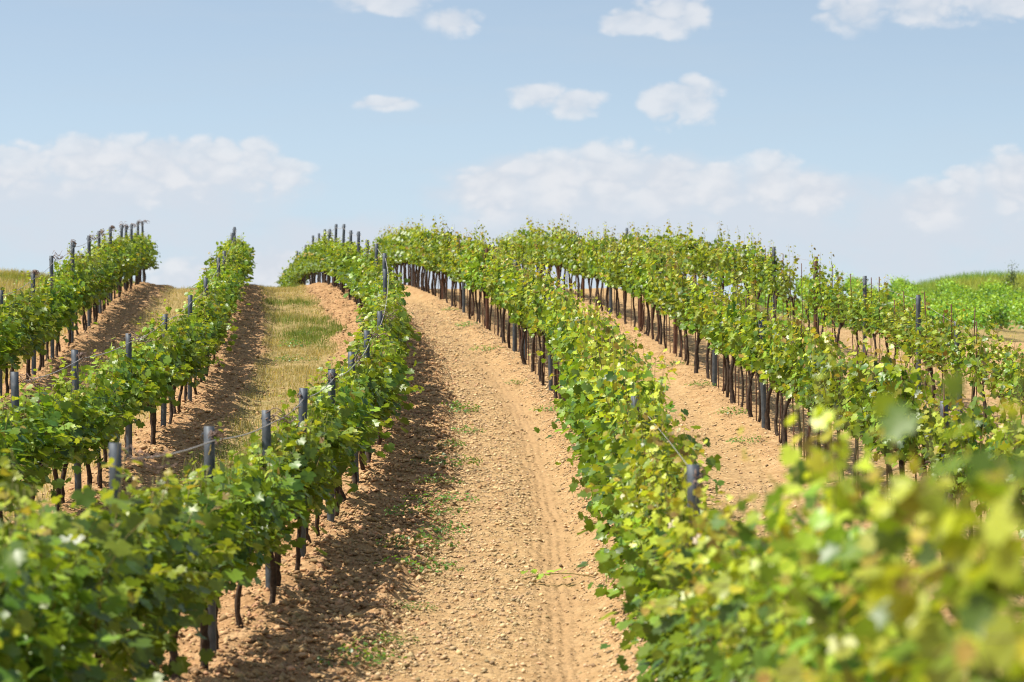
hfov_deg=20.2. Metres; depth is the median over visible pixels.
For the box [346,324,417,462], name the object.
grape vine
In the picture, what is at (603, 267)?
grape vine
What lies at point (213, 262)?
grape vine
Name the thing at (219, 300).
grape vine
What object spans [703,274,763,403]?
grape vine
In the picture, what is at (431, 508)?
weed plant
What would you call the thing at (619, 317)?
grape vine
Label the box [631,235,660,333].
grape vine
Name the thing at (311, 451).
grape vine
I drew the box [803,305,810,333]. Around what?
grape vine
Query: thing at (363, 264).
grape vine
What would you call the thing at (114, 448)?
trellis post
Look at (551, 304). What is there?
grape vine
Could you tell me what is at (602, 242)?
grape vine
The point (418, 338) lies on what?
grape vine
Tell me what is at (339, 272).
grape vine
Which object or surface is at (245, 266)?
grape vine
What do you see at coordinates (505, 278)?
grape vine
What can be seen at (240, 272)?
grape vine
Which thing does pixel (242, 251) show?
grape vine
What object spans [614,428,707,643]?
grape vine
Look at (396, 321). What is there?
grape vine
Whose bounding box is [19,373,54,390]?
dried tendril
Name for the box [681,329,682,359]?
training stake
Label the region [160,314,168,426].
trellis post
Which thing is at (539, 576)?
vine sprig
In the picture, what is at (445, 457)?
weed plant
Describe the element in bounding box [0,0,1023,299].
sky
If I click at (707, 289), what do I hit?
grape vine
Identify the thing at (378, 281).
grape vine
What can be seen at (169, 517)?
grape vine
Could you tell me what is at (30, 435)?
grape vine
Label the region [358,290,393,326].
grape vine
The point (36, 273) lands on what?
dried tendril
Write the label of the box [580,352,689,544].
grape vine
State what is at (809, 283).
grape vine
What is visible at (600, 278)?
grape vine
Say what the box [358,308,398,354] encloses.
grape vine
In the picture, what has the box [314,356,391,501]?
grape vine
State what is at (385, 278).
trellis post
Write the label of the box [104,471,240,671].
grape vine
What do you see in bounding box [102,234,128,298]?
grape vine
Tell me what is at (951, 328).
training stake
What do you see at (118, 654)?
grape vine
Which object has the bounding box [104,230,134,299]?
grape vine
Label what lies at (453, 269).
grape vine
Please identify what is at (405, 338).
grape vine
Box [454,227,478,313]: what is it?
grape vine
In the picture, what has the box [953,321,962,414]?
trellis post
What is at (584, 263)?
grape vine
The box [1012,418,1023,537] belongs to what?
grape vine
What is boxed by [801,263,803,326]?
training stake
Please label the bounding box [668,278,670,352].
training stake
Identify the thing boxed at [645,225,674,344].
grape vine
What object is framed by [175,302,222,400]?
grape vine
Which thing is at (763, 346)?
grape vine
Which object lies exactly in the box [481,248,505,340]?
grape vine
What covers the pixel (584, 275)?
grape vine
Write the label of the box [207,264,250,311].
grape vine
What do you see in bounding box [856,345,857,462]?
training stake
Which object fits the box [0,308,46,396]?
grape vine
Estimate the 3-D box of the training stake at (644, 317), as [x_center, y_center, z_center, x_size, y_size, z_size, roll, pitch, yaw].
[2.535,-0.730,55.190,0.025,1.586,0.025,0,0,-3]
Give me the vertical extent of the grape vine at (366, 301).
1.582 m
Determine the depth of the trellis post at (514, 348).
50.79 m
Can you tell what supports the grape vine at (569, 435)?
on the ground at (556, 538)
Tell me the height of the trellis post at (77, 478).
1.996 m
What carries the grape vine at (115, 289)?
on the ground at (556, 538)
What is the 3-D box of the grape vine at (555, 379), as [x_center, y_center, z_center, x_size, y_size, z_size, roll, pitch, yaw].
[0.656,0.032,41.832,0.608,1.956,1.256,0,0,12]
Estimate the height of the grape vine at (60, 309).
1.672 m
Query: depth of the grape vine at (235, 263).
60.47 m
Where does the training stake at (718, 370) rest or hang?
on the ground at (556, 538)
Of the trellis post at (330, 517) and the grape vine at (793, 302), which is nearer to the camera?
the trellis post at (330, 517)
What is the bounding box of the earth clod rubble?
[3,284,531,681]
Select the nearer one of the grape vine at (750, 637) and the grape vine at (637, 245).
the grape vine at (750, 637)
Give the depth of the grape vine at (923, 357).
42.67 m
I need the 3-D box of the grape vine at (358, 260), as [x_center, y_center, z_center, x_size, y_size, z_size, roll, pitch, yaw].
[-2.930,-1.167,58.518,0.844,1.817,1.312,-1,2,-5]
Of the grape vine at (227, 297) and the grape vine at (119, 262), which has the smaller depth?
the grape vine at (227, 297)
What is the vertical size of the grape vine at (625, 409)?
1.942 m
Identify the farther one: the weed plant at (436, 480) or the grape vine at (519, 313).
the grape vine at (519, 313)
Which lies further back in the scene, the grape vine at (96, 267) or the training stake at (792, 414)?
the grape vine at (96, 267)
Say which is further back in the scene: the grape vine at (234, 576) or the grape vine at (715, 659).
the grape vine at (234, 576)
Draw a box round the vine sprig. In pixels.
[520,568,592,578]
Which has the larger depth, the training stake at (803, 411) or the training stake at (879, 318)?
the training stake at (879, 318)
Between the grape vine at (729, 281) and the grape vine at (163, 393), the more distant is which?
the grape vine at (729, 281)
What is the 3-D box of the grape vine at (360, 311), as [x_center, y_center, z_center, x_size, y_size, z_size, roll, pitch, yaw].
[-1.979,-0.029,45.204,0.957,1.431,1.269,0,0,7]
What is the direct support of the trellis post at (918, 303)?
on the ground at (556, 538)
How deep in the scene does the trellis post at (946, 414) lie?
24.04 m
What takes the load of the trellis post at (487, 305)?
on the ground at (556, 538)
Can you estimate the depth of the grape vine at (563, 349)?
33.63 m
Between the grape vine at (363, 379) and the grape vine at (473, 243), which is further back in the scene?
the grape vine at (473, 243)
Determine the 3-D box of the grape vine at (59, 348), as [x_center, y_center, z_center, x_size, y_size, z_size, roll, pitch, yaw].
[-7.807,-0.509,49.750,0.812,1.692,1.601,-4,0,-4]
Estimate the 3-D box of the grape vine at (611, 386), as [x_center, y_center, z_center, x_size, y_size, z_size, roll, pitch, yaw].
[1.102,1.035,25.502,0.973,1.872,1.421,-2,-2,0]
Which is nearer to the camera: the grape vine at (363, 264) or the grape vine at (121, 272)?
the grape vine at (363, 264)
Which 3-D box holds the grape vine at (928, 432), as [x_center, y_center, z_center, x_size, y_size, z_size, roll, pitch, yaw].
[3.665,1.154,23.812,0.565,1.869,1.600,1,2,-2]
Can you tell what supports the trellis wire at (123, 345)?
attached to the trellis post at (189, 388)
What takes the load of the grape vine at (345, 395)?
on the ground at (556, 538)
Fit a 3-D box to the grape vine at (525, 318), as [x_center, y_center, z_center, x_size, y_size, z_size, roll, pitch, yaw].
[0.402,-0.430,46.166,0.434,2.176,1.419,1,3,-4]
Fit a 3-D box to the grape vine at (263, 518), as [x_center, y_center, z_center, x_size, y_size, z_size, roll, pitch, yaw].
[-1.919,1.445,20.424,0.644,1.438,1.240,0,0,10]
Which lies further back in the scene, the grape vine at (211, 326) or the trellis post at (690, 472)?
the grape vine at (211, 326)
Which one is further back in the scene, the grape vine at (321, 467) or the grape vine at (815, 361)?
the grape vine at (815, 361)
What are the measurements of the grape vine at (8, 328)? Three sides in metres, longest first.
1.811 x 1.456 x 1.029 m
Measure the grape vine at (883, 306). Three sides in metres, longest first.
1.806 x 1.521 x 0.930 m
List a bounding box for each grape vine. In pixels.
[0,270,55,389]
[0,287,30,372]
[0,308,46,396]
[0,390,50,522]
[0,410,64,511]
[0,441,8,520]
[0,448,163,681]
[0,485,127,681]
[0,491,70,681]
[0,563,56,681]
[2,368,81,515]
[2,540,67,626]
[3,270,60,382]
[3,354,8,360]
[15,275,56,376]
[18,284,55,370]
[19,357,99,511]
[27,276,69,360]
[36,262,82,351]
[36,274,68,366]
[38,436,193,681]
[41,362,109,503]
[43,269,97,356]
[49,453,224,681]
[53,248,98,333]
[54,243,92,342]
[54,249,106,334]
[54,268,85,345]
[58,370,135,487]
[64,349,141,487]
[75,251,103,329]
[75,251,110,321]
[77,247,104,332]
[79,353,159,468]
[81,231,120,312]
[83,244,120,308]
[91,229,123,309]
[91,241,121,319]
[91,260,110,322]
[96,233,123,289]
[97,241,125,305]
[97,243,119,310]
[100,351,153,440]
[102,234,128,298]
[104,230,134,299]
[104,337,173,453]
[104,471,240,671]
[123,316,185,424]
[131,481,251,680]
[132,338,193,444]
[132,460,263,669]
[138,313,185,435]
[142,299,198,423]
[149,311,217,413]
[160,421,280,649]
[166,289,237,380]
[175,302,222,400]
[177,314,218,411]
[178,279,226,381]
[185,272,236,321]
[191,271,238,315]
[192,292,237,375]
[193,261,242,352]
[193,276,233,327]
[193,314,223,394]
[195,313,224,374]
[196,258,240,297]
[197,442,327,604]
[199,282,240,359]
[199,298,233,336]
[201,265,245,309]
[203,269,252,301]
[204,247,243,288]
[206,250,243,324]
[206,259,240,302]
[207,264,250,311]
[214,251,241,296]
[215,416,327,586]
[218,232,254,300]
[218,241,253,288]
[221,251,247,297]
[226,242,248,293]
[226,446,291,627]
[259,378,355,553]
[271,412,342,570]
[275,369,362,542]
[287,362,394,517]
[308,361,379,483]
[309,391,355,536]
[311,345,386,458]
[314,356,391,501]
[324,241,351,299]
[325,337,401,382]
[330,246,357,303]
[332,244,357,303]
[333,240,372,301]
[333,329,424,453]
[339,248,362,308]
[342,329,405,421]
[343,241,373,307]
[343,255,396,297]
[343,256,362,295]
[343,356,408,469]
[344,287,421,366]
[345,248,373,308]
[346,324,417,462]
[347,239,380,290]
[350,241,387,297]
[350,271,410,321]
[354,286,412,337]
[355,247,407,297]
[355,294,421,352]
[355,306,416,363]
[357,271,404,307]
[357,276,408,316]
[357,322,403,357]
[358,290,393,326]
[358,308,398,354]
[359,264,378,302]
[359,294,417,343]
[361,259,395,294]
[362,292,420,346]
[362,325,423,444]
[363,262,404,313]
[366,273,396,307]
[372,295,415,350]
[430,213,460,302]
[432,234,465,306]
[437,224,461,298]
[437,236,463,309]
[439,230,458,306]
[446,230,480,315]
[449,231,471,283]
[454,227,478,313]
[455,225,497,318]
[457,236,480,321]
[462,232,493,322]
[467,230,502,328]
[471,224,501,325]
[474,237,504,330]
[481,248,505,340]
[483,236,518,342]
[484,239,516,334]
[485,250,521,336]
[488,240,527,347]
[496,258,528,364]
[499,253,534,332]
[502,239,531,351]
[504,258,541,345]
[506,241,537,335]
[511,262,555,374]
[521,254,564,381]
[522,247,549,371]
[524,257,564,385]
[524,281,583,388]
[528,296,584,417]
[533,323,645,465]
[534,272,578,400]
[534,276,567,397]
[537,304,607,419]
[544,290,571,399]
[545,323,634,443]
[551,304,619,433]
[552,301,597,429]
[553,296,621,373]
[554,275,583,338]
[554,313,624,429]
[555,337,643,464]
[557,331,670,502]
[558,298,625,442]
[559,308,665,488]
[570,348,627,483]
[571,340,679,517]
[574,226,603,304]
[576,418,721,604]
[577,356,688,549]
[577,412,706,598]
[578,231,592,293]
[579,225,609,306]
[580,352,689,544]
[580,353,685,524]
[582,229,599,305]
[582,399,724,599]
[588,223,616,310]
[591,225,619,311]
[594,470,758,681]
[596,235,618,286]
[596,240,621,318]
[600,241,638,323]
[600,459,675,663]
[602,238,625,316]
[608,233,634,302]
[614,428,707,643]
[616,483,727,681]
[617,473,786,681]
[619,239,635,326]
[623,490,709,681]
[624,243,651,335]
[625,228,657,324]
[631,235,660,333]
[632,491,803,681]
[635,245,684,341]
[636,243,667,338]
[639,494,786,681]
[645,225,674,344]
[647,243,672,348]
[653,250,689,315]
[654,530,758,681]
[655,248,688,356]
[655,266,695,364]
[656,249,703,360]
[675,268,706,368]
[677,275,711,373]
[679,495,800,681]
[681,405,1004,681]
[689,271,725,381]
[691,245,728,378]
[698,221,727,278]
[699,277,742,396]
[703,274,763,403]
[705,227,736,294]
[707,268,736,390]
[708,231,735,284]
[718,225,746,291]
[720,241,741,286]
[721,267,751,406]
[721,291,764,416]
[723,234,761,304]
[723,269,761,400]
[727,375,891,681]
[732,282,785,421]
[732,298,802,430]
[737,241,766,301]
[740,428,1023,681]
[743,225,769,295]
[746,336,976,681]
[751,240,786,320]
[752,323,813,446]
[754,299,812,435]
[758,292,802,443]
[761,246,797,317]
[768,289,816,456]
[771,245,804,320]
[774,313,845,448]
[782,323,823,455]
[785,320,848,482]
[789,296,796,324]
[794,245,834,333]
[801,254,844,335]
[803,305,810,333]
[811,314,854,476]
[815,252,853,352]
[818,270,862,355]
[825,332,896,510]
[831,328,898,484]
[835,369,1023,681]
[836,279,878,353]
[842,344,921,504]
[846,280,878,354]
[853,274,898,355]
[853,340,962,474]
[859,277,914,370]
[875,290,908,359]
[885,289,935,383]
[886,302,915,386]
[896,329,957,476]
[902,299,953,385]
[902,305,961,399]
[914,303,967,410]
[918,365,995,573]
[931,455,1023,681]
[932,341,1005,534]
[940,299,969,376]
[942,306,988,412]
[952,380,1023,517]
[958,315,1009,430]
[968,323,1022,435]
[992,347,1023,532]
[995,332,1023,418]
[996,350,1023,421]
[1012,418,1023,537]
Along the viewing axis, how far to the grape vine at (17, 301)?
42.78 m
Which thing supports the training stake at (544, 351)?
on the ground at (556, 538)
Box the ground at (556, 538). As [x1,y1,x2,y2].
[0,276,1023,681]
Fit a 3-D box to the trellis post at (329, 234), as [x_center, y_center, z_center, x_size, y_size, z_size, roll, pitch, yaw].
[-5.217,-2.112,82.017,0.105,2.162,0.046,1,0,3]
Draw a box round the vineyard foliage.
[112,212,1023,331]
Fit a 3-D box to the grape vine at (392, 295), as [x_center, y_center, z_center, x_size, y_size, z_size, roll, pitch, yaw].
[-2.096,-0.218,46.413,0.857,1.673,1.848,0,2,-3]
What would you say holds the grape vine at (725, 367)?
on the ground at (556, 538)
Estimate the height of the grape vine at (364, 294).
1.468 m
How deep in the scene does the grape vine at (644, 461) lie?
20.36 m
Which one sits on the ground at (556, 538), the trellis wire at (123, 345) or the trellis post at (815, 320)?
the trellis post at (815, 320)
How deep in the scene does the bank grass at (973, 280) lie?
152.10 m
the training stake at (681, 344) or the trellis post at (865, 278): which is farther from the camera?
the trellis post at (865, 278)
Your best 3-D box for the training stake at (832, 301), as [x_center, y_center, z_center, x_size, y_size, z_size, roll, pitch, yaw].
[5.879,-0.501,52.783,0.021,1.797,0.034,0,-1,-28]
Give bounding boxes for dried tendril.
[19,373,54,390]
[31,270,39,277]
[76,352,87,361]
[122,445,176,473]
[128,331,153,343]
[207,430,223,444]
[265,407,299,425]
[328,372,338,381]
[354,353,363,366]
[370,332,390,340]
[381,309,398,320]
[693,466,706,487]
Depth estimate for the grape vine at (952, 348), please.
40.38 m
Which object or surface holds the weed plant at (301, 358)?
on the ground at (556, 538)
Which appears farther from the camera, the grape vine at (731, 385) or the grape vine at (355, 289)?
the grape vine at (355, 289)
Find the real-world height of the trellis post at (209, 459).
2.030 m
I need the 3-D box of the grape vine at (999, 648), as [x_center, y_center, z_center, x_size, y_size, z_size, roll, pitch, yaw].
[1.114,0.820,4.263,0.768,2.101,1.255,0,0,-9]
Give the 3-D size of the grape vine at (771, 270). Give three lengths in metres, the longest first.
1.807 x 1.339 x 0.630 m
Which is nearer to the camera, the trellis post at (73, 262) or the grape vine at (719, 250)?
the trellis post at (73, 262)
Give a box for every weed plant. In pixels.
[273,354,319,361]
[279,338,309,346]
[317,641,407,666]
[351,631,419,646]
[373,553,464,572]
[376,527,460,551]
[384,500,467,516]
[394,600,436,610]
[403,491,479,502]
[411,452,482,466]
[415,473,463,484]
[415,519,469,533]
[437,438,466,446]
[439,400,480,413]
[450,424,485,433]
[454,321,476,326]
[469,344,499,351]
[503,378,524,384]
[530,403,556,411]
[656,359,692,367]
[685,380,715,386]
[715,406,746,414]
[726,434,770,443]
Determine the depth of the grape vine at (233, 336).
44.13 m
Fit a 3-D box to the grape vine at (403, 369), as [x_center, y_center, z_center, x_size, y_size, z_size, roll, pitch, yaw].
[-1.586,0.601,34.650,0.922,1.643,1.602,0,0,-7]
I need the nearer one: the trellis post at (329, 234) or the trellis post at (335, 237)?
the trellis post at (335, 237)
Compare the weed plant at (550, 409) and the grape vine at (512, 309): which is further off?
the grape vine at (512, 309)
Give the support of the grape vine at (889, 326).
on the ground at (556, 538)
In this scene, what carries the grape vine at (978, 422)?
on the ground at (556, 538)
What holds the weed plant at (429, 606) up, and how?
on the ground at (556, 538)
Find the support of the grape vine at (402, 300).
on the ground at (556, 538)
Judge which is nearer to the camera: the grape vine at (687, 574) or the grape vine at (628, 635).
the grape vine at (687, 574)
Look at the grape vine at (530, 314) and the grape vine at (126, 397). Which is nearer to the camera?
the grape vine at (126, 397)
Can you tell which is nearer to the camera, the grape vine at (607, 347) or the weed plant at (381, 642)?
the weed plant at (381, 642)
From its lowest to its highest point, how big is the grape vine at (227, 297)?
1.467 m
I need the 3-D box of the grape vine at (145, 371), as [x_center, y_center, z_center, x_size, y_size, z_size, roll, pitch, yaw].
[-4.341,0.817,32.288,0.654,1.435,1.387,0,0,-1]
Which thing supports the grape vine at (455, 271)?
on the ground at (556, 538)
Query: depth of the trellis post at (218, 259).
53.48 m
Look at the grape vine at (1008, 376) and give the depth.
36.31 m
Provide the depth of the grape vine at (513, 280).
48.83 m
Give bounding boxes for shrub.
[997,260,1023,287]
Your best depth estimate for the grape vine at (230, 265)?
59.18 m
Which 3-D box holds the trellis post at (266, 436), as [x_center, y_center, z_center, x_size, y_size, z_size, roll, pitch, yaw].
[-1.873,1.466,22.220,0.105,1.867,0.050,-1,0,0]
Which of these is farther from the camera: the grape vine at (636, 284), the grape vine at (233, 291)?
the grape vine at (636, 284)
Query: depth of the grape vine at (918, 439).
25.14 m
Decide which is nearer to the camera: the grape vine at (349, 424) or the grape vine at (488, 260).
the grape vine at (349, 424)
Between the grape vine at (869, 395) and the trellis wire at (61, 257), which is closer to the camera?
the grape vine at (869, 395)
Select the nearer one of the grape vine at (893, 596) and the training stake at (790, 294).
the grape vine at (893, 596)
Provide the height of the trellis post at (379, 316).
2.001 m
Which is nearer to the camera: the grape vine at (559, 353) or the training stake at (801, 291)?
the grape vine at (559, 353)
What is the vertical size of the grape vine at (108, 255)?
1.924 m
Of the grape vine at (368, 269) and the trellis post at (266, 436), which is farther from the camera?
the grape vine at (368, 269)
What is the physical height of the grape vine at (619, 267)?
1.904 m
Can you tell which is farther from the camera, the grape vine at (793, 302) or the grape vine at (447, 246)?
the grape vine at (447, 246)
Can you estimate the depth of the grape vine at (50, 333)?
46.24 m
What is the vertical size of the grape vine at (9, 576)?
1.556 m
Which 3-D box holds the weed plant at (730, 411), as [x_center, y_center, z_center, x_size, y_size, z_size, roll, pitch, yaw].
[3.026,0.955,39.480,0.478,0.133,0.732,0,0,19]
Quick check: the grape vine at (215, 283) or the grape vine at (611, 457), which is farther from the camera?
the grape vine at (215, 283)
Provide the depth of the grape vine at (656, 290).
51.02 m
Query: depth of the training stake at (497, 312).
54.80 m
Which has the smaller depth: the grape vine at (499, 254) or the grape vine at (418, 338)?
the grape vine at (418, 338)
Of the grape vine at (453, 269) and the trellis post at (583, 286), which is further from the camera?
the trellis post at (583, 286)
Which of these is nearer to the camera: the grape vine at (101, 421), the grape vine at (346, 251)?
the grape vine at (101, 421)
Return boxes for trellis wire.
[4,224,139,295]
[22,234,235,381]
[123,227,388,459]
[488,251,686,463]
[642,236,961,326]
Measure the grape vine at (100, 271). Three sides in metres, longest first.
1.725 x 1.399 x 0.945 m
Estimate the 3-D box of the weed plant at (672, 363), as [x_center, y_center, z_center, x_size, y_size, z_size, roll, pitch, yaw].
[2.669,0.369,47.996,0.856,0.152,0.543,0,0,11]
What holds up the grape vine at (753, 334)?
on the ground at (556, 538)
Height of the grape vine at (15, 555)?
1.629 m
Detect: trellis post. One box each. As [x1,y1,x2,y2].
[0,290,3,395]
[10,372,22,524]
[30,272,35,374]
[49,256,54,358]
[70,242,74,342]
[71,350,81,491]
[86,236,91,326]
[96,231,101,313]
[108,227,112,300]
[108,443,127,679]
[119,225,122,280]
[124,333,132,457]
[129,224,132,285]
[137,221,139,283]
[141,222,144,281]
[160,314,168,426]
[187,295,194,401]
[201,426,216,653]
[203,278,208,366]
[216,258,219,276]
[222,251,225,265]
[230,233,234,251]
[232,227,235,242]
[261,410,274,588]
[297,388,309,556]
[326,369,336,522]
[327,229,330,283]
[333,224,336,277]
[341,224,345,245]
[348,352,358,482]
[349,230,351,298]
[356,231,360,302]
[362,330,370,454]
[374,244,378,266]
[377,311,384,329]
[382,253,387,282]
[383,269,386,299]
[411,264,413,286]
[441,245,443,298]
[462,282,464,312]
[484,247,488,328]
[512,260,517,351]
[523,281,526,359]
[547,297,552,390]
[556,237,558,287]
[581,243,584,300]
[609,251,611,313]
[629,396,638,417]
[638,293,641,331]
[673,319,676,353]
[684,464,702,546]
[712,292,717,385]
[758,320,765,427]
[772,247,775,319]
[813,257,817,334]
[826,351,832,481]
[862,276,867,351]
[915,295,921,388]
[939,401,950,568]
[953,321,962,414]
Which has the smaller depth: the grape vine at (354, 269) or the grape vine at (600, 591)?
the grape vine at (600, 591)
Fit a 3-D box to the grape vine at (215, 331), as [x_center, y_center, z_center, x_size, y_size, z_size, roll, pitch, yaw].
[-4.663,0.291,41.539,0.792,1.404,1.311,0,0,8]
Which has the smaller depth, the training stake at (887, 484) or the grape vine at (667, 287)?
the training stake at (887, 484)
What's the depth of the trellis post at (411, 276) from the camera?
81.00 m
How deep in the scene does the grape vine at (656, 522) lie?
15.39 m
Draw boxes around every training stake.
[493,254,498,335]
[525,276,526,359]
[527,283,528,364]
[535,307,536,373]
[544,284,545,382]
[631,254,631,321]
[644,299,644,333]
[656,263,658,343]
[666,260,666,346]
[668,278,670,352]
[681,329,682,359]
[682,272,685,362]
[717,355,718,387]
[723,304,723,393]
[735,362,735,400]
[738,303,740,405]
[745,295,746,408]
[755,300,756,420]
[779,398,780,441]
[789,269,790,318]
[791,341,794,448]
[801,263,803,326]
[801,321,804,458]
[808,394,810,457]
[832,265,832,335]
[850,274,853,356]
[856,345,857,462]
[879,277,879,362]
[886,466,887,501]
[925,299,928,386]
[943,387,945,458]
[951,304,953,410]
[971,307,975,401]
[976,321,976,400]
[980,426,981,560]
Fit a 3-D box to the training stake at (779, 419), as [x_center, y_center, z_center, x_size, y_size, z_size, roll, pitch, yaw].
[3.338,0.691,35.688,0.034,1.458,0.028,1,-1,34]
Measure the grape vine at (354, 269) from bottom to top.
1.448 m
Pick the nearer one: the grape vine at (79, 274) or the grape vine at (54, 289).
the grape vine at (54, 289)
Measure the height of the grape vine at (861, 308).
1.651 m
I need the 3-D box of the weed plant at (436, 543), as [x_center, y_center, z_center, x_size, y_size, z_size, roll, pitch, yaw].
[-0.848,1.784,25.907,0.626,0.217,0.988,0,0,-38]
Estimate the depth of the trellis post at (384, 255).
50.49 m
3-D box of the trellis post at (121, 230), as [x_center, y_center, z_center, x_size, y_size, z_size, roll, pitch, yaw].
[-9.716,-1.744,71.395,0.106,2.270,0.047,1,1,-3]
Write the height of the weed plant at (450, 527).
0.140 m
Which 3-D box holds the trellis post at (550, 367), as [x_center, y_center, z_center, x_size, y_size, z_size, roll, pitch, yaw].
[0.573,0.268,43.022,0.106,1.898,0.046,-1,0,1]
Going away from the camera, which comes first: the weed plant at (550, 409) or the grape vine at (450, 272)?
the weed plant at (550, 409)
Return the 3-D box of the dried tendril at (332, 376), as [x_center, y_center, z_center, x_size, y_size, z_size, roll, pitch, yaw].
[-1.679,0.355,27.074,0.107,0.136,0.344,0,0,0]
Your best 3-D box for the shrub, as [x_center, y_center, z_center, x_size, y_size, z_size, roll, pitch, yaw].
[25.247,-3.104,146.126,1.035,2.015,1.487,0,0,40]
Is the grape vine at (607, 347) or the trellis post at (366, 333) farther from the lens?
the trellis post at (366, 333)
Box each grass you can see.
[0,267,134,383]
[3,283,346,523]
[858,269,1023,302]
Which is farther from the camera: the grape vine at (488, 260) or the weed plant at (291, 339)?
the grape vine at (488, 260)
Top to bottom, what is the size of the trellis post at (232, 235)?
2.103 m
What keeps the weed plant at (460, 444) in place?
on the ground at (556, 538)
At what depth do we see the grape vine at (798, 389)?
32.91 m
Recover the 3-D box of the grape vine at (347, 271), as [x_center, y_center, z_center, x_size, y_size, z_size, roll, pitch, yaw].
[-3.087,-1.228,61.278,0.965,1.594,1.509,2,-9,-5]
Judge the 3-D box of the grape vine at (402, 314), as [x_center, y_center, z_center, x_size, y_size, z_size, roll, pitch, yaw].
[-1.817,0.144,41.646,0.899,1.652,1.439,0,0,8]
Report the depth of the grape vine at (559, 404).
30.64 m
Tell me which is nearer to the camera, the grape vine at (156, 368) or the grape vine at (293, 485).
the grape vine at (293, 485)
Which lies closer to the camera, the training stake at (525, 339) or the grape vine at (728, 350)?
the grape vine at (728, 350)
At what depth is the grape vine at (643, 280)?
53.86 m
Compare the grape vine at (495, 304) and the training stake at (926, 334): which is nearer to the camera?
the training stake at (926, 334)
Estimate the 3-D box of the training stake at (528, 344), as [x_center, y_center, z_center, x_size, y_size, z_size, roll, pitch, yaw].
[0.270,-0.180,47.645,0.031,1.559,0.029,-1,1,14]
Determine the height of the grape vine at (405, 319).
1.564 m
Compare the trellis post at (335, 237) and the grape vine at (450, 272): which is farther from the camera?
the trellis post at (335, 237)
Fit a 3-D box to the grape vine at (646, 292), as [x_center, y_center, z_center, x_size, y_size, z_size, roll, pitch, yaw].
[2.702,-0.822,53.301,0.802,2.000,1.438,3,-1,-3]
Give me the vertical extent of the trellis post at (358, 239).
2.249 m
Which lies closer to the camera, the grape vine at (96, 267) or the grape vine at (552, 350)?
the grape vine at (552, 350)
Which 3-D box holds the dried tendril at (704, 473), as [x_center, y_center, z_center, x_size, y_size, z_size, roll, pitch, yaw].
[1.026,0.763,15.777,0.091,0.161,0.358,0,0,0]
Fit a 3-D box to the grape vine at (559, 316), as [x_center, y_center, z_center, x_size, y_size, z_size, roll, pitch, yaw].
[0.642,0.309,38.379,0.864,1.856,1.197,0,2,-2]
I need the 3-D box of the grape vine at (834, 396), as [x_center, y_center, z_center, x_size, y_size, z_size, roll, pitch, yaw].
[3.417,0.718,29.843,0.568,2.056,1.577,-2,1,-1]
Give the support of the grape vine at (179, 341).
on the ground at (556, 538)
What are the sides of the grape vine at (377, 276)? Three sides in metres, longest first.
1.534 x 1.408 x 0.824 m
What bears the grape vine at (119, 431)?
on the ground at (556, 538)
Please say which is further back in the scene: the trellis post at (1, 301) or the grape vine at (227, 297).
the grape vine at (227, 297)
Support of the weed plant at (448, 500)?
on the ground at (556, 538)
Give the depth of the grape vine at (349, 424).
26.16 m
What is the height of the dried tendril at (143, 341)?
0.153 m
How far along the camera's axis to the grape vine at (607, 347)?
28.65 m
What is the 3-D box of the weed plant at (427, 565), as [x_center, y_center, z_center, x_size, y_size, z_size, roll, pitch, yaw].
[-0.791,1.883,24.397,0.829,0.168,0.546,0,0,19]
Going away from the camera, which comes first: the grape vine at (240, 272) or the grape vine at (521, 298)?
the grape vine at (521, 298)
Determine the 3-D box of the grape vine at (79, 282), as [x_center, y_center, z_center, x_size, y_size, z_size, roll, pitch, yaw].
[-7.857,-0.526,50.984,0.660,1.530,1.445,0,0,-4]
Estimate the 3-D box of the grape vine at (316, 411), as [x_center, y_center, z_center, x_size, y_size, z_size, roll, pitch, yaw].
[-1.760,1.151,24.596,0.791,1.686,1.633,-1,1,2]
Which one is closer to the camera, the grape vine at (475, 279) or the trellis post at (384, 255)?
the trellis post at (384, 255)
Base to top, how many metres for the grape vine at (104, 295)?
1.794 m
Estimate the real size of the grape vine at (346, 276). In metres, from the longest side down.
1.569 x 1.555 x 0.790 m
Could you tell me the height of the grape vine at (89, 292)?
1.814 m
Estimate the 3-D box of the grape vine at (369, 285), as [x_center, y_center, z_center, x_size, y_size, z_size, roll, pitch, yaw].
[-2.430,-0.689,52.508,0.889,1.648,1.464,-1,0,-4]
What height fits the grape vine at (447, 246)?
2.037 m
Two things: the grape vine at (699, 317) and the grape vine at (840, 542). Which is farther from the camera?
the grape vine at (699, 317)
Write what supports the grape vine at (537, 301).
on the ground at (556, 538)
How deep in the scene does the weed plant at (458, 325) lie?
58.36 m
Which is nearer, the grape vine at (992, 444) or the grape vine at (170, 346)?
the grape vine at (992, 444)
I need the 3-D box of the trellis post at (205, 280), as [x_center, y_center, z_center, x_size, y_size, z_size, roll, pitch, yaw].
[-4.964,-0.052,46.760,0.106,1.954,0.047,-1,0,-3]
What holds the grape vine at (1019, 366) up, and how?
on the ground at (556, 538)
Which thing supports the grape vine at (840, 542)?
on the ground at (556, 538)
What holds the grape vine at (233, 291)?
on the ground at (556, 538)

